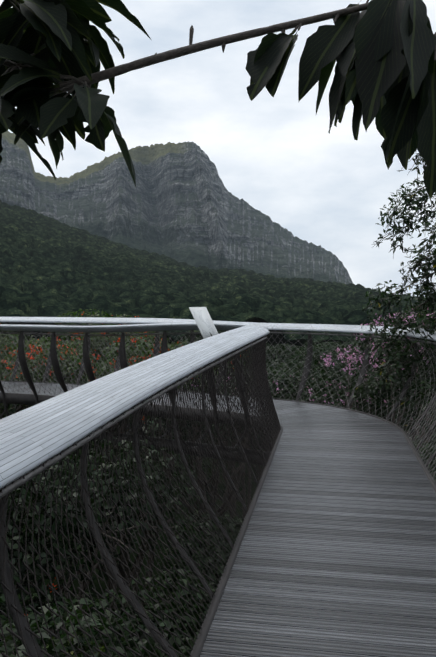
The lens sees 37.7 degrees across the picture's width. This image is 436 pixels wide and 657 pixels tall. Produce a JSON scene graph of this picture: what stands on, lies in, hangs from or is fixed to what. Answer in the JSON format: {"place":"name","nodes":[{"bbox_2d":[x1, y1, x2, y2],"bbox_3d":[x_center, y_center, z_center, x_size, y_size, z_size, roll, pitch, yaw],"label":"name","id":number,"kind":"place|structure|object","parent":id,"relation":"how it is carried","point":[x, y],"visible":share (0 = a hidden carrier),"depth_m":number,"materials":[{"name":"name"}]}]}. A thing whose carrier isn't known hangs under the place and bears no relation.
{"place":"outdoors","nodes":[
{"label":"outdoors","id":0,"kind":"place"},
{"bbox_2d":[2,330,343,656],"bbox_3d":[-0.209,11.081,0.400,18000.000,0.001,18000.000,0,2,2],"label":"ground","id":1,"kind":"structure","parent":0,"point":[132,558],"depth_m":28.62,"materials":[{"name":"soil"}]},
{"bbox_2d":[0,0,435,197],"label":"tree leaves","id":2,"kind":"object","parent":1,"relation":"on","point":[382,53],"visible":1,"depth_m":2.31,"materials":[{"name":"green plant"}]},
{"bbox_2d":[0,303,435,656],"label":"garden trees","id":3,"kind":"object","parent":1,"relation":"on","point":[277,378],"depth_m":9.29,"materials":[{"name":"green plant"}]},
{"bbox_2d":[0,314,240,614],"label":"orange flowers","id":4,"kind":"object","parent":3,"relation":"on","point":[80,363],"visible":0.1,"depth_m":14.83,"materials":[{"name":"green plant"}]},
{"bbox_2d":[192,308,432,417],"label":"pink flowers","id":5,"kind":"object","parent":3,"relation":"on","point":[338,350],"visible":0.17,"depth_m":13.06,"materials":[{"name":"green plant"}]},
{"bbox_2d":[0,335,435,629],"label":"bushes","id":6,"kind":"object","parent":1,"relation":"on","point":[284,352],"depth_m":22.07,"materials":[{"name":"green plant"}]},
{"bbox_2d":[341,149,435,430],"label":"tree leaves","id":7,"kind":"object","parent":1,"relation":"on","point":[419,309],"visible":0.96,"depth_m":8.56,"materials":[{"name":"green plant"}]},
{"bbox_2d":[0,131,352,283],"bbox_3d":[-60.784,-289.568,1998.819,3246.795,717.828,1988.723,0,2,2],"label":"mountain","id":8,"kind":"structure","parent":0,"point":[179,202],"depth_m":1612.34,"materials":[{"name":"stone"}]},
{"bbox_2d":[0,200,432,346],"bbox_3d":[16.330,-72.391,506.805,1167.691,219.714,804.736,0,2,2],"label":"forest hill","id":9,"kind":"structure","parent":0,"point":[51,267],"depth_m":303.61,"materials":[{"name":"green plant"}]},
{"bbox_2d":[0,381,435,656],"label":"walkway deck","id":10,"kind":"structure","parent":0,"point":[336,556],"depth_m":4.12,"materials":[{"name":"grey wood"}]},
{"bbox_2d":[0,330,280,656],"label":"net","id":11,"kind":"object","parent":10,"relation":"on","point":[258,356],"visible":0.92,"depth_m":3.43,"materials":[{"name":"black metal"}]},
{"bbox_2d":[189,307,248,405],"bbox_3d":[0.037,0.293,6.410,0.530,1.014,0.420,1,2,22],"label":"sign panel","id":12,"kind":"object","parent":11,"relation":"on","point":[204,322],"visible":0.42,"depth_m":6.43,"materials":[{"name":"metal"}]},
{"bbox_2d":[0,322,435,498],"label":"mesh netting","id":13,"kind":"object","parent":10,"relation":"on","point":[17,483],"visible":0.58,"depth_m":9.59,"materials":[{"name":"metal"}]},
{"bbox_2d":[0,317,435,488],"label":"walkway handrails","id":14,"kind":"object","parent":13,"relation":"on","point":[33,437],"visible":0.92,"depth_m":3.48,"materials":[{"name":"grey wood"}]},
{"bbox_2d":[0,381,435,656],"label":"walkway edge beam","id":15,"kind":"structure","parent":10,"relation":"attached to","point":[29,399],"depth_m":9.29,"materials":[{"name":"metal"}]},
{"bbox_2d":[0,323,435,656],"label":"railing posts","id":16,"kind":"object","parent":15,"relation":"on","point":[54,363],"visible":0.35,"depth_m":5.59,"materials":[{"name":"metal"}]},
{"bbox_2d":[0,0,435,295],"label":"sky","id":17,"kind":"structure","parent":0,"point":[279,156],"materials":[{"name":"white"}]}
]}

